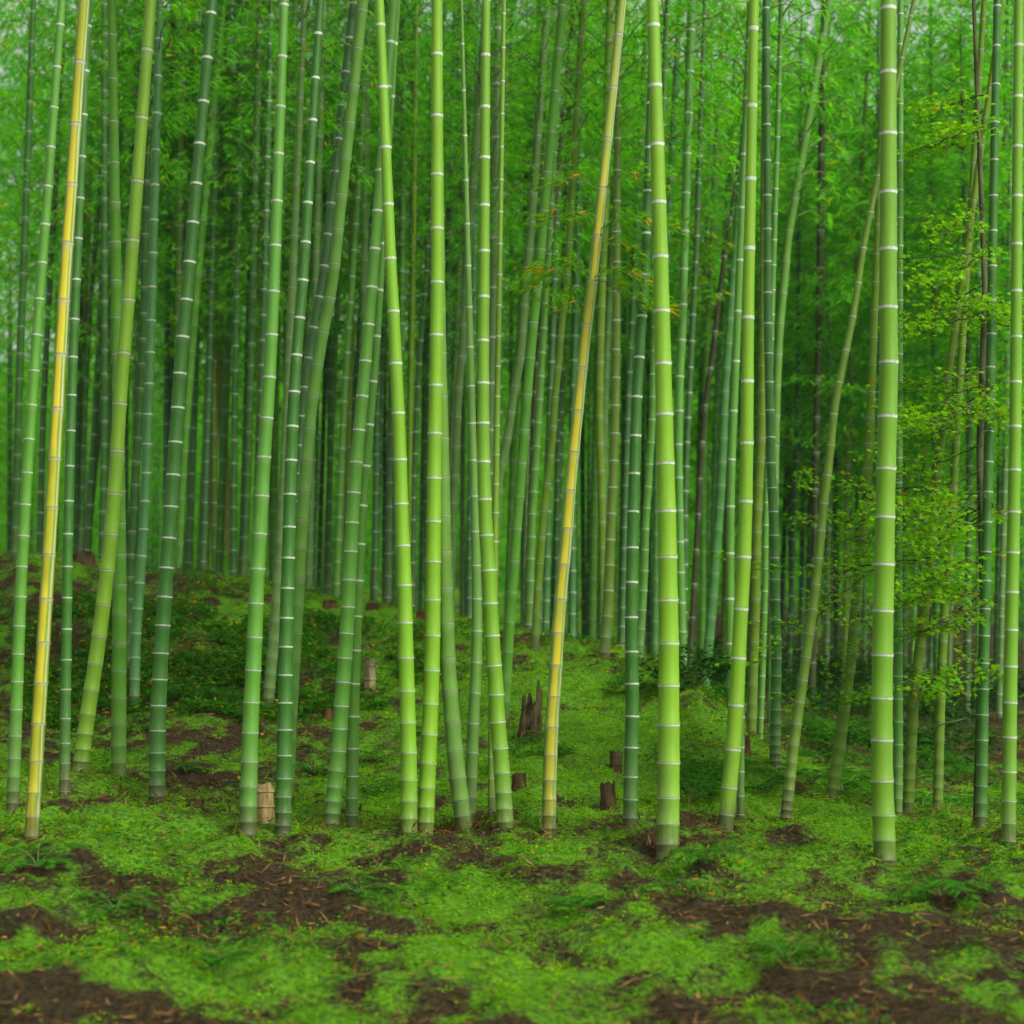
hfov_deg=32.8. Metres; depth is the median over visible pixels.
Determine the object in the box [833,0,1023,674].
bamboo
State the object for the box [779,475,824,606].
bamboo
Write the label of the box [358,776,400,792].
fern
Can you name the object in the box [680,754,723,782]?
shrub
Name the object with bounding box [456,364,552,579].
bamboo
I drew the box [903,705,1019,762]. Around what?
shrub
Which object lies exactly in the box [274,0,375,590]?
bamboo
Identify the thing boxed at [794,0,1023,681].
bamboo
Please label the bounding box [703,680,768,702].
shrub
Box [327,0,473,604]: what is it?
bamboo
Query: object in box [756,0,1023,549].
bamboo
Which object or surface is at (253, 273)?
bamboo
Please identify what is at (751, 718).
bamboo
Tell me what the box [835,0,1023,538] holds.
bamboo
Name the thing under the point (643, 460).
bamboo
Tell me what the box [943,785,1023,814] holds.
fern
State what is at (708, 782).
fern
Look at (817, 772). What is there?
fern
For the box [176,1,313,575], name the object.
bamboo
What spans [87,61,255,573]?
bamboo
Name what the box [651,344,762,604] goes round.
bamboo
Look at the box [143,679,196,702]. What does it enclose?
shrub
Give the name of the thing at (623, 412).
bamboo
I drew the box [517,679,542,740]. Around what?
stump
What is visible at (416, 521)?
bamboo
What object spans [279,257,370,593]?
bamboo
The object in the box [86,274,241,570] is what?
bamboo
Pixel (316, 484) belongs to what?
bamboo
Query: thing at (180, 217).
bamboo
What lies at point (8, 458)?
bamboo
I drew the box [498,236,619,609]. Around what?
bamboo
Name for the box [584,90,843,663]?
bamboo
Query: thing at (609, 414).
bamboo
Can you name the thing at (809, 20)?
sky
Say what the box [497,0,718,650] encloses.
bamboo
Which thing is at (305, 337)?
bamboo
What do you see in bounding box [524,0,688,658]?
bamboo
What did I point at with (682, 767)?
fern
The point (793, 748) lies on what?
bamboo
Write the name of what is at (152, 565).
bamboo
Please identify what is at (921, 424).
maple tree
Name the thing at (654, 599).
bamboo
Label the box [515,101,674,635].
bamboo
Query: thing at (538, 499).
bamboo
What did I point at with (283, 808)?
bamboo
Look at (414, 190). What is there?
bamboo
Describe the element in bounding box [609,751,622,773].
stump
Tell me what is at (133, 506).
bamboo
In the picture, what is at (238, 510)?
bamboo
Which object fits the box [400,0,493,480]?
bamboo
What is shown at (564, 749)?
shrub
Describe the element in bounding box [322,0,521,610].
bamboo
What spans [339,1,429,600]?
bamboo
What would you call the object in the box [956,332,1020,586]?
bamboo
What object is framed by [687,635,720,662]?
shrub
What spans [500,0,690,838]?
bamboo
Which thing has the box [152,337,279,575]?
bamboo
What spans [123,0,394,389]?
bamboo
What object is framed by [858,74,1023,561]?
bamboo
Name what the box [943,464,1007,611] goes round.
bamboo
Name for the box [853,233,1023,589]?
bamboo
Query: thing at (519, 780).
stump
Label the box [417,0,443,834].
bamboo
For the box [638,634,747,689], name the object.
shrub
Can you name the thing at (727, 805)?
bamboo
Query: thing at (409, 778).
bamboo
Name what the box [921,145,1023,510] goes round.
bamboo
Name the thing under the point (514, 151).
bamboo
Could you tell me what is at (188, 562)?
bamboo
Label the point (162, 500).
bamboo
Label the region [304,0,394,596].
bamboo
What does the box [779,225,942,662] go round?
bamboo
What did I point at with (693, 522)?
bamboo
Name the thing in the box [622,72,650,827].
bamboo
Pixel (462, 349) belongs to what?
bamboo
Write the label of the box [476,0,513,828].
bamboo
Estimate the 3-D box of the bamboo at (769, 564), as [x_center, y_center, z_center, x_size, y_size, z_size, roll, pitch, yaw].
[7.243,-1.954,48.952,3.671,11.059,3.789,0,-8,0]
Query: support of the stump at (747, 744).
on the ground
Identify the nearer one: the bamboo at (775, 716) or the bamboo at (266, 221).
the bamboo at (775, 716)
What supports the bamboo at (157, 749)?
on the ground
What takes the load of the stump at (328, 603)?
on the ground
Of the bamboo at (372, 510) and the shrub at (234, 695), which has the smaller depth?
the shrub at (234, 695)
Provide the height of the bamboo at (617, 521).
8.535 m
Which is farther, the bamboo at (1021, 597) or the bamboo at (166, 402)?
the bamboo at (1021, 597)
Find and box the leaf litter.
[0,548,1023,1023]
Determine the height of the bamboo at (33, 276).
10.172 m
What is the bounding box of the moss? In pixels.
[0,548,1023,1023]
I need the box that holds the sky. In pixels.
[0,0,1023,362]
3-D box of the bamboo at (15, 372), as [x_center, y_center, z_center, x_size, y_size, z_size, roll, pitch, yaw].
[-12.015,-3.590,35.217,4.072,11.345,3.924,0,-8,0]
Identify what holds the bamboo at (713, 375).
on the ground
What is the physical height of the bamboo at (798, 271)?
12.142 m
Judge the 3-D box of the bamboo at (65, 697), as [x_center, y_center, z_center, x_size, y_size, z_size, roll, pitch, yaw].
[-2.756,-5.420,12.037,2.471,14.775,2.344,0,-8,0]
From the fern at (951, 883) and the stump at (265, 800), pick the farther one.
the stump at (265, 800)
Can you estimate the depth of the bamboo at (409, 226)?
27.95 m
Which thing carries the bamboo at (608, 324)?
on the ground
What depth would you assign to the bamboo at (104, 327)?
23.74 m
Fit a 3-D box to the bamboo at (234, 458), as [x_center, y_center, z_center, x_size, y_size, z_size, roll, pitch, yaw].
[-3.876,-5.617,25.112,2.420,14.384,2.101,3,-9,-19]
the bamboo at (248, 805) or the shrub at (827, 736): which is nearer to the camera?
the bamboo at (248, 805)
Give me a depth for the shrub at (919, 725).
18.00 m
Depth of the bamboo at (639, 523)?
62.05 m
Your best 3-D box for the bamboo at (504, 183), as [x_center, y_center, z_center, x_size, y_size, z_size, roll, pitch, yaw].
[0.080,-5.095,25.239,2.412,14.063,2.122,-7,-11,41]
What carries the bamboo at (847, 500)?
on the ground
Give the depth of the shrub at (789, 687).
20.48 m
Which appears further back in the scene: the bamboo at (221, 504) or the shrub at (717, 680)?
the bamboo at (221, 504)
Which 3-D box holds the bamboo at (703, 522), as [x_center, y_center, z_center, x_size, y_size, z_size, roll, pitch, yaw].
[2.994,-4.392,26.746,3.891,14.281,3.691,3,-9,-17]
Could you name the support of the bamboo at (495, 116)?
on the ground
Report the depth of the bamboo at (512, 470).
27.06 m
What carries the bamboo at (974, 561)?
on the ground
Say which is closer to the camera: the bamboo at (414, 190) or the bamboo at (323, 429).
the bamboo at (414, 190)
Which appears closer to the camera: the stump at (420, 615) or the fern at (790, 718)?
the fern at (790, 718)
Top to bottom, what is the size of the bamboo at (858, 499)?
9.644 m
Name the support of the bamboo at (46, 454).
on the ground
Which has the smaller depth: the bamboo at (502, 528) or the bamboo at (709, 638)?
the bamboo at (709, 638)
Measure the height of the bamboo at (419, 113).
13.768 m
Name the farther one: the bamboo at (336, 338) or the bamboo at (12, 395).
the bamboo at (12, 395)
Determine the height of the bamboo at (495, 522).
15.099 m
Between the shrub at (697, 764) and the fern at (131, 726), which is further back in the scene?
the fern at (131, 726)
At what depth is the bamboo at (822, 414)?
30.02 m
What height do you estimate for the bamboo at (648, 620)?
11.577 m
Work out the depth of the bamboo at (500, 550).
43.59 m
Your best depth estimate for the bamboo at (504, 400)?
36.16 m
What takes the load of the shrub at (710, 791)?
on the ground
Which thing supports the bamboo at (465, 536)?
on the ground
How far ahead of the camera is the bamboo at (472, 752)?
10.77 m
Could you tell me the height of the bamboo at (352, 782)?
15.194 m
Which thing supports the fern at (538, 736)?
on the ground
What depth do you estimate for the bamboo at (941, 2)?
25.43 m
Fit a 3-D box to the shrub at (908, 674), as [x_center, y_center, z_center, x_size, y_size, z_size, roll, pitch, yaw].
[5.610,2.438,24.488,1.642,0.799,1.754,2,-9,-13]
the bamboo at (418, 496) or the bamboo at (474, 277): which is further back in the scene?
the bamboo at (418, 496)
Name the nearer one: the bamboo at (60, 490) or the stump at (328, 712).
the stump at (328, 712)
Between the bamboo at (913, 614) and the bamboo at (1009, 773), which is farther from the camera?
the bamboo at (913, 614)
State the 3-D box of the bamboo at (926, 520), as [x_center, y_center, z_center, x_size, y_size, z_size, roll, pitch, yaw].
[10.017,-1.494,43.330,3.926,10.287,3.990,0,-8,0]
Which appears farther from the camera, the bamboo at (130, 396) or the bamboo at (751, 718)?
the bamboo at (130, 396)
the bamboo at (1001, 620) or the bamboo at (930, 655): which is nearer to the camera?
the bamboo at (1001, 620)
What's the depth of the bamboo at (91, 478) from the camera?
26.77 m
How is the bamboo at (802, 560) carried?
on the ground
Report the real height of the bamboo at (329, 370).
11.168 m
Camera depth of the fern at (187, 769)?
12.93 m
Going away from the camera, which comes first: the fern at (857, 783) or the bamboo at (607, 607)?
the fern at (857, 783)
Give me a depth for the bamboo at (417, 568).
51.05 m
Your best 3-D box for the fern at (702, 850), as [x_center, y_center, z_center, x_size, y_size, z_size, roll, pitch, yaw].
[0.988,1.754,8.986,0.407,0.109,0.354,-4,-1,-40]
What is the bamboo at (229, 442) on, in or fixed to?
on the ground
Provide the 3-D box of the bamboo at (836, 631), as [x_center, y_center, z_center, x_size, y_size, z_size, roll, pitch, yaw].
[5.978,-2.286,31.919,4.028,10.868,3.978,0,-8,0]
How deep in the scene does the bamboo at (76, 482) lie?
27.84 m
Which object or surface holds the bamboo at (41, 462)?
on the ground
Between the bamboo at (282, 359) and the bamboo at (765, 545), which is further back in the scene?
the bamboo at (282, 359)
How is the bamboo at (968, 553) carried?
on the ground
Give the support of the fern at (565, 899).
on the ground
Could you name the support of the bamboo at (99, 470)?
on the ground
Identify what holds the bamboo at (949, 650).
on the ground
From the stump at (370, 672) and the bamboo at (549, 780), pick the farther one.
the stump at (370, 672)
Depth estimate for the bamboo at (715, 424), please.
27.10 m
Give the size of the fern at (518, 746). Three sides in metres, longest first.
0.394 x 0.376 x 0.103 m
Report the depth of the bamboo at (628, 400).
26.18 m
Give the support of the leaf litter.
on the ground
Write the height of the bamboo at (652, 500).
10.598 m
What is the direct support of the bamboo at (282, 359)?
on the ground
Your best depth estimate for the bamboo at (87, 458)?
46.00 m
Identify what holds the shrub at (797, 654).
on the ground
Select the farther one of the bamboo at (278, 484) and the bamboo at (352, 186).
the bamboo at (278, 484)
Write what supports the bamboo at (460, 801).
on the ground
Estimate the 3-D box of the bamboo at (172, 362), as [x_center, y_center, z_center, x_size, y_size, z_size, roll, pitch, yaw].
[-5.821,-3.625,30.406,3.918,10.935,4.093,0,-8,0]
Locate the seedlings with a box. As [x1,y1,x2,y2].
[0,564,1023,1023]
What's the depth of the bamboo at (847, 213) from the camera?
31.58 m
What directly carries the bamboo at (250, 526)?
on the ground
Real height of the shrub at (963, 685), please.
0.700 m
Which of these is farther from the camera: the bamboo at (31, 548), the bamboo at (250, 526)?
the bamboo at (250, 526)
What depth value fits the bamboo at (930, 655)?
30.73 m
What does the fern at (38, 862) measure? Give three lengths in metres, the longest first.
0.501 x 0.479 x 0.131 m
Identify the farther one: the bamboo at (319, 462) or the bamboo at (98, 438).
the bamboo at (319, 462)
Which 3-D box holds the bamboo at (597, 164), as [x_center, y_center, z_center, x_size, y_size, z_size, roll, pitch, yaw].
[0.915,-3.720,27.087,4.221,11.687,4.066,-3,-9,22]
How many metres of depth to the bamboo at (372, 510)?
54.01 m
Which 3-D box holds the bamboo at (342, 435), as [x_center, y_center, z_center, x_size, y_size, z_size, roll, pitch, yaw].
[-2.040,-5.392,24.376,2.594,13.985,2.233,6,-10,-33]
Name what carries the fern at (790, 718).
on the ground
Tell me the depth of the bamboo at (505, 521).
60.13 m
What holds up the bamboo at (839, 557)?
on the ground
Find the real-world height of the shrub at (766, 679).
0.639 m
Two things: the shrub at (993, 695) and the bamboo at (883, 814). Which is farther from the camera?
the shrub at (993, 695)
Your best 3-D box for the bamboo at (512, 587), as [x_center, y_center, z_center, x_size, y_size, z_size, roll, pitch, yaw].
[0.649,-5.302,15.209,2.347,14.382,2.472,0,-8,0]
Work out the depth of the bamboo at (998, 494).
26.17 m
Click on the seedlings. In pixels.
(312, 640)
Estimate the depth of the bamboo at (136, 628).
16.64 m
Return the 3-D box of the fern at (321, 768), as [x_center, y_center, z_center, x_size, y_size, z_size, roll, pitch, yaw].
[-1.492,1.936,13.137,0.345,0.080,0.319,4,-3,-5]
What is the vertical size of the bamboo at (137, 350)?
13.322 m
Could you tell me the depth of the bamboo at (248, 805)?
10.60 m
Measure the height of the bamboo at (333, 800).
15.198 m
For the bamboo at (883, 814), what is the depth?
10.02 m
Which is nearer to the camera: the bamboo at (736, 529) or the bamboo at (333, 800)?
the bamboo at (333, 800)
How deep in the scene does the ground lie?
8.79 m
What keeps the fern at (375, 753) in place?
on the ground
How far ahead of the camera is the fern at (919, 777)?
14.04 m
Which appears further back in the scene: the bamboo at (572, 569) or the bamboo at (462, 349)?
the bamboo at (572, 569)
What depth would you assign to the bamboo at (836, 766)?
11.91 m
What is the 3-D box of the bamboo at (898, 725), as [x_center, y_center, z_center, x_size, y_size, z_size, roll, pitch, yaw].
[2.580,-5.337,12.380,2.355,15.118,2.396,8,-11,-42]
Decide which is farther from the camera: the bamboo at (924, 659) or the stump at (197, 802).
the bamboo at (924, 659)
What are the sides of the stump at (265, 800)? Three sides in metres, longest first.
0.301 x 0.127 x 0.127 m
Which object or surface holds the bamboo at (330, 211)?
on the ground
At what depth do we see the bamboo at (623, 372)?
29.96 m
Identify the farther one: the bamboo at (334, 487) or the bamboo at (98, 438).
the bamboo at (334, 487)
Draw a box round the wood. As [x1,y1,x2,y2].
[0,0,1023,597]
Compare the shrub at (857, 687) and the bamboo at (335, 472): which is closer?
the shrub at (857, 687)
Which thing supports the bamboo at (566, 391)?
on the ground
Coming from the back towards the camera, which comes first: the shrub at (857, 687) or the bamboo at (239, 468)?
the bamboo at (239, 468)
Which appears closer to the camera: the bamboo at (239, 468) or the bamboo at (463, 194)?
the bamboo at (463, 194)
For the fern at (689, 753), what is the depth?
12.31 m
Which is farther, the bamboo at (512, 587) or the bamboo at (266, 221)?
the bamboo at (266, 221)
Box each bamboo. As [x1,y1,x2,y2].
[0,0,133,562]
[0,0,178,552]
[0,0,200,489]
[0,0,206,558]
[0,0,244,401]
[0,79,135,551]
[0,221,93,553]
[0,222,64,550]
[0,251,65,553]
[0,256,141,552]
[0,286,63,553]
[0,294,99,553]
[0,300,15,439]
[0,437,6,547]
[1,0,136,552]
[1,397,98,554]
[6,0,65,812]
[6,346,131,554]
[10,63,124,477]
[12,268,156,554]
[17,1,167,552]
[24,0,89,839]
[28,79,172,551]
[32,0,230,675]
[37,0,163,551]
[38,0,328,573]
[46,0,329,500]
[54,0,144,558]
[58,0,91,798]
[60,334,162,552]
[62,0,296,572]
[64,0,198,566]
[67,73,241,543]
[71,0,155,775]
[77,0,197,269]
[85,9,289,417]
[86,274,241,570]
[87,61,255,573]
[88,0,240,709]
[89,0,343,574]
[95,5,333,573]
[97,0,328,573]
[98,324,210,570]
[107,0,204,568]
[108,0,126,777]
[118,0,236,511]
[119,0,296,573]
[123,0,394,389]
[128,410,210,569]
[130,0,236,574]
[131,351,218,562]
[141,194,282,569]
[148,0,216,801]
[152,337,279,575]
[153,0,304,573]
[158,0,360,451]
[159,66,255,576]
[165,0,328,482]
[170,0,340,577]
[175,0,288,576]
[176,0,315,571]
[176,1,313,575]
[179,0,300,574]
[184,0,463,595]
[186,426,254,573]
[193,0,345,520]
[195,310,325,572]
[195,331,282,575]
[205,1,360,580]
[221,0,430,588]
[223,0,376,711]
[224,129,372,575]
[225,446,278,580]
[228,0,339,581]
[231,0,549,600]
[238,0,288,840]
[238,1,424,593]
[238,312,343,589]
[242,0,346,582]
[263,0,415,511]
[272,0,361,384]
[272,0,444,562]
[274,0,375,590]
[275,0,323,837]
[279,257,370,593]
[281,39,478,605]
[281,188,420,597]
[287,0,590,428]
[288,2,530,608]
[292,0,368,804]
[298,2,477,602]
[303,0,461,447]
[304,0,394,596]
[315,361,371,585]
[317,334,356,595]
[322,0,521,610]
[323,0,397,830]
[325,320,418,588]
[327,0,428,351]
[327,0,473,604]
[332,324,466,600]
[333,0,414,598]
[334,148,514,520]
[335,0,504,556]
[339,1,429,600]
[345,0,399,828]
[350,0,509,612]
[357,1,464,381]
[360,0,481,464]
[365,401,423,594]
[367,382,466,607]
[371,0,446,606]
[371,0,511,285]
[375,0,417,833]
[386,1,585,617]
[393,0,546,618]
[395,348,467,591]
[397,0,533,367]
[399,0,593,619]
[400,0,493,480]
[405,167,564,514]
[406,327,540,613]
[410,0,595,600]
[416,3,620,469]
[416,423,506,594]
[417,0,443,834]
[418,0,677,633]
[420,0,534,617]
[425,0,637,626]
[440,161,472,831]
[443,0,590,595]
[444,0,683,607]
[452,0,541,619]
[452,0,639,574]
[454,0,628,629]
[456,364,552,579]
[458,0,629,630]
[460,0,482,821]
[465,211,620,579]
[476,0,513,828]
[480,1,603,627]
[487,0,505,818]
[492,0,567,618]
[494,0,701,640]
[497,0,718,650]
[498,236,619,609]
[499,371,563,601]
[499,392,586,594]
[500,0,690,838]
[502,0,566,728]
[503,0,690,639]
[503,26,700,639]
[507,24,681,641]
[515,0,802,659]
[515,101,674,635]
[516,0,605,633]
[516,0,717,432]
[519,67,721,646]
[522,0,726,366]
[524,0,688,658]
[526,0,605,634]
[530,0,662,638]
[536,429,619,607]
[543,310,652,625]
[544,174,721,653]
[558,39,726,657]
[570,0,788,659]
[570,4,684,642]
[571,1,674,643]
[577,313,710,644]
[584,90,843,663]
[586,0,786,673]
[589,0,858,672]
[595,0,735,647]
[607,298,699,585]
[607,319,739,619]
[607,404,651,590]
[619,240,761,613]
[620,1,811,669]
[621,0,784,643]
[621,0,840,680]
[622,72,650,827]
[628,0,829,688]
[639,403,735,596]
[647,0,680,862]
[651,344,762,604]
[669,13,833,661]
[670,45,872,686]
[671,0,929,689]
[671,151,873,664]
[672,126,824,659]
[673,244,786,609]
[687,154,738,674]
[688,0,852,740]
[690,389,739,599]
[691,158,909,672]
[691,170,873,661]
[699,0,921,684]
[706,0,826,706]
[707,139,920,625]
[708,346,799,600]
[709,0,1003,684]
[710,292,805,633]
[715,0,922,725]
[717,0,758,831]
[721,75,951,695]
[726,0,880,700]
[736,686,744,821]
[737,168,914,666]
[738,111,913,667]
[739,165,975,662]
[746,0,765,736]
[756,0,1023,443]
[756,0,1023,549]
[757,0,954,602]
[761,292,907,654]
[761,370,860,625]
[763,0,781,770]
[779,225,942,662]
[779,341,874,627]
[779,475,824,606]
[780,0,915,821]
[787,114,1023,694]
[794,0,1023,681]
[805,112,998,684]
[816,0,1023,723]
[819,0,1023,723]
[823,143,1023,677]
[825,92,879,802]
[827,1,1023,696]
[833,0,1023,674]
[833,0,1023,719]
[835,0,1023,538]
[838,135,996,684]
[840,481,918,612]
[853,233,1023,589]
[853,309,972,630]
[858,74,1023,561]
[866,287,974,613]
[867,0,1023,711]
[870,0,898,866]
[893,0,903,814]
[902,0,1004,814]
[906,346,1020,623]
[907,298,1023,602]
[909,441,995,604]
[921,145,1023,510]
[932,0,986,810]
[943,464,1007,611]
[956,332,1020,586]
[957,198,1023,652]
[975,0,1000,828]
[990,453,1023,639]
[1001,0,1023,849]
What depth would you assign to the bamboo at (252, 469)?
51.96 m
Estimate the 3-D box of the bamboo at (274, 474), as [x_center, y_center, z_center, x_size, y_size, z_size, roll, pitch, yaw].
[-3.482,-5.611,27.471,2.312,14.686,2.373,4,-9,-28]
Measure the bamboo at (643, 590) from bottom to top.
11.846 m
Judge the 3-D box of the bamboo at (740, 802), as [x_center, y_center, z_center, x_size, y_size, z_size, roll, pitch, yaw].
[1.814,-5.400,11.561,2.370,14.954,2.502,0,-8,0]
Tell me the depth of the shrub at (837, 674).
25.41 m
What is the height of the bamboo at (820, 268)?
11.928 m
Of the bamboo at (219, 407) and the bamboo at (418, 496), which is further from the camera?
the bamboo at (418, 496)
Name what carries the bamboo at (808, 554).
on the ground
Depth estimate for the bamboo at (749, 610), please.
36.84 m
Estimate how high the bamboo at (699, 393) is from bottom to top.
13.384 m
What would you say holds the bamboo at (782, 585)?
on the ground
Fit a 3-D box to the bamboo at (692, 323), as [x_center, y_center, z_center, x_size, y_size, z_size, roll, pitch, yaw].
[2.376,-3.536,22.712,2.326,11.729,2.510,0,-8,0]
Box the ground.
[0,363,1023,1023]
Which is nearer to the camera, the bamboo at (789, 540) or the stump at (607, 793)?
the stump at (607, 793)
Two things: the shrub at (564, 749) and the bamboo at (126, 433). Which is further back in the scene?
the bamboo at (126, 433)
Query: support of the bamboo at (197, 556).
on the ground
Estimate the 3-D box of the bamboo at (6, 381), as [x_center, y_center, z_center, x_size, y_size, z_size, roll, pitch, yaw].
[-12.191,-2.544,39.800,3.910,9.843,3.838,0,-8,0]
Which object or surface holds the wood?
on the ground
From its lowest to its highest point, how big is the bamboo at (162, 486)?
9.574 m
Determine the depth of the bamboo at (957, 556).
55.19 m
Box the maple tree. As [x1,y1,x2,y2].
[713,0,1023,825]
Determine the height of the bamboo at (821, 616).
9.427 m
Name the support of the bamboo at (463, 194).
on the ground
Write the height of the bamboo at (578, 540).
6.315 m
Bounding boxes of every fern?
[0,840,90,874]
[78,890,161,923]
[126,724,149,732]
[165,759,207,772]
[176,949,258,967]
[296,762,328,773]
[329,875,397,899]
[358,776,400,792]
[359,750,397,761]
[391,728,421,737]
[465,764,487,772]
[508,744,543,755]
[511,730,544,742]
[545,892,618,910]
[657,750,704,761]
[672,841,742,868]
[679,779,721,789]
[680,761,722,774]
[744,757,785,777]
[744,771,807,791]
[746,939,843,963]
[767,726,806,738]
[773,767,864,784]
[782,711,817,723]
[798,745,864,767]
[812,768,893,796]
[826,762,893,780]
[829,739,904,752]
[838,790,871,803]
[853,769,950,784]
[870,787,972,808]
[884,874,995,905]
[927,764,999,784]
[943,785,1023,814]
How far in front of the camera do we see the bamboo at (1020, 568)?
37.73 m
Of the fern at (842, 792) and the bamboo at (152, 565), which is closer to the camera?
the fern at (842, 792)
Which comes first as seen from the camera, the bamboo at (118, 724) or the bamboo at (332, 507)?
the bamboo at (118, 724)
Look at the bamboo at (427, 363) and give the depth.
28.18 m
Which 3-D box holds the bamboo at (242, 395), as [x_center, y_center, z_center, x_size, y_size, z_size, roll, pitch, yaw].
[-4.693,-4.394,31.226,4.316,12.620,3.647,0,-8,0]
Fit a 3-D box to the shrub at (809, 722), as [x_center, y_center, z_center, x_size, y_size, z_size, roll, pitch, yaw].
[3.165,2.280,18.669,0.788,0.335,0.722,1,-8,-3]
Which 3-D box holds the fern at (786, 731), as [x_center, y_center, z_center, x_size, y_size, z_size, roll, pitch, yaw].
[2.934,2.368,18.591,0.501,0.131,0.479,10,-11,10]
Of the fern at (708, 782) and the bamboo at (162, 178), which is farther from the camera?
the bamboo at (162, 178)
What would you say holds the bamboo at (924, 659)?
on the ground
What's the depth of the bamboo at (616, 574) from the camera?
49.70 m
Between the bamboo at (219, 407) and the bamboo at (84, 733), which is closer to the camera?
the bamboo at (84, 733)
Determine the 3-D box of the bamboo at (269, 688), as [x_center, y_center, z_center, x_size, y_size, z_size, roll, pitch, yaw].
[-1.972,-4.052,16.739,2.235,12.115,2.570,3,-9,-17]
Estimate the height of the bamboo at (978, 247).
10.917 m
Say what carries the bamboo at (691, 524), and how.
on the ground
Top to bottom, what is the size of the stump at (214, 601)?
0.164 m
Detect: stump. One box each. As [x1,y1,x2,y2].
[73,552,97,568]
[186,798,204,809]
[204,598,221,605]
[257,782,274,822]
[323,599,338,608]
[323,708,332,721]
[364,658,375,694]
[365,602,380,610]
[415,610,424,620]
[511,773,526,791]
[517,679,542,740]
[599,781,616,809]
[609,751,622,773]
[744,735,751,756]
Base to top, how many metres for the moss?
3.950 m
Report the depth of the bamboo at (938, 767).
12.05 m
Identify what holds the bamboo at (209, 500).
on the ground
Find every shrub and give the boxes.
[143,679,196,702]
[178,682,233,703]
[207,681,243,707]
[298,686,322,699]
[533,742,578,755]
[598,671,648,692]
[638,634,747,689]
[649,760,721,802]
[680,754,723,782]
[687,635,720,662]
[687,647,748,688]
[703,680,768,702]
[712,652,798,693]
[746,636,841,689]
[765,673,864,718]
[781,651,871,697]
[781,709,835,737]
[799,712,870,754]
[816,645,907,691]
[832,684,893,718]
[846,713,954,753]
[858,657,963,707]
[867,735,973,774]
[893,685,992,730]
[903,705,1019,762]
[910,665,1003,705]
[948,663,1023,716]
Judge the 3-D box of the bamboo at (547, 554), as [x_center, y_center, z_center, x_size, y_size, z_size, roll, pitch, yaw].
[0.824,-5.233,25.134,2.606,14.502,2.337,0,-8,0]
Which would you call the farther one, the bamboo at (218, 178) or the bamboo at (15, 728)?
the bamboo at (218, 178)
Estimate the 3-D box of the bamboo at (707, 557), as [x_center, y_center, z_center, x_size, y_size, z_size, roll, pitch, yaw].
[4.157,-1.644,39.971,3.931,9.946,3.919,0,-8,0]
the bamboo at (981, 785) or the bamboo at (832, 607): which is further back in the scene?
the bamboo at (832, 607)
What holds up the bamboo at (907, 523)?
on the ground
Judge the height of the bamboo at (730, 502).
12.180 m
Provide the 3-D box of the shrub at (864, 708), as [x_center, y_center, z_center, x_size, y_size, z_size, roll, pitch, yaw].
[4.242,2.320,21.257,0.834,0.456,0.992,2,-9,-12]
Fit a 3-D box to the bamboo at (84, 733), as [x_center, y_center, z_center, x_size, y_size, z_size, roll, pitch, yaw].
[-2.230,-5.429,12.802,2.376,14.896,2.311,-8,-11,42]
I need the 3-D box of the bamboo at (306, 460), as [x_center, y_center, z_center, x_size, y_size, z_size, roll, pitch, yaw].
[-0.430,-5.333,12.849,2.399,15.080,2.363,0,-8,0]
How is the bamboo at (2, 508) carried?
on the ground
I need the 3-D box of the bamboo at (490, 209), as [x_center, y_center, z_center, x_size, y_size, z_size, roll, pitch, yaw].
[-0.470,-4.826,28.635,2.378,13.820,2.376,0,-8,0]
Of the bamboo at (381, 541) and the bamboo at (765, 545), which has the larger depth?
the bamboo at (381, 541)
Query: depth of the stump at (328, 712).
15.29 m
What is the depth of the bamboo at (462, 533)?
29.52 m
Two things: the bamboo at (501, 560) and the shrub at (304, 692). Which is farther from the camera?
the bamboo at (501, 560)
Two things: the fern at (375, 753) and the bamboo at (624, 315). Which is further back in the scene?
the bamboo at (624, 315)
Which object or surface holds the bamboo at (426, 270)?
on the ground
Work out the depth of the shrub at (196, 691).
16.13 m
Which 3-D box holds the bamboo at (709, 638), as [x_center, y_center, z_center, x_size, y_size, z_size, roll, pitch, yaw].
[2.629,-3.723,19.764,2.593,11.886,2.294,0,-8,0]
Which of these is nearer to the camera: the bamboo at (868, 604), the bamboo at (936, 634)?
the bamboo at (936, 634)
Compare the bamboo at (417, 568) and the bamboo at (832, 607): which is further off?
the bamboo at (417, 568)
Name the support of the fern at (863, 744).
on the ground
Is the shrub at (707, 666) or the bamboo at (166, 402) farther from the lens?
the bamboo at (166, 402)
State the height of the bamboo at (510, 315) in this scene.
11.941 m
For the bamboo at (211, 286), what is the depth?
24.66 m
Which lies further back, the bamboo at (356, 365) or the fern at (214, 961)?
the bamboo at (356, 365)
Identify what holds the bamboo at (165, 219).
on the ground
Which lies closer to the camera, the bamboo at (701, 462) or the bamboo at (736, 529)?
the bamboo at (701, 462)
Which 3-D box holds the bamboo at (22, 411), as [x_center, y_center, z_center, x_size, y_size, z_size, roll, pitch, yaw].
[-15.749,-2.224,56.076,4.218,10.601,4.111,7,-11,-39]
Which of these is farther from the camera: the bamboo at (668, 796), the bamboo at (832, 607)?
the bamboo at (832, 607)
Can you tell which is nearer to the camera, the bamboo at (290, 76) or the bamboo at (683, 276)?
the bamboo at (683, 276)
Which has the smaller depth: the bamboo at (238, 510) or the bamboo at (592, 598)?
the bamboo at (592, 598)
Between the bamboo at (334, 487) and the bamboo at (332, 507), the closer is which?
the bamboo at (334, 487)
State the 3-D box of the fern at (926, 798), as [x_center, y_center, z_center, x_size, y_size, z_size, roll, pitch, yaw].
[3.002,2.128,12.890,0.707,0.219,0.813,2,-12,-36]
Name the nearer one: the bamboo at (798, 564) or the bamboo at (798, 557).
the bamboo at (798, 557)
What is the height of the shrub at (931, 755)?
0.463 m

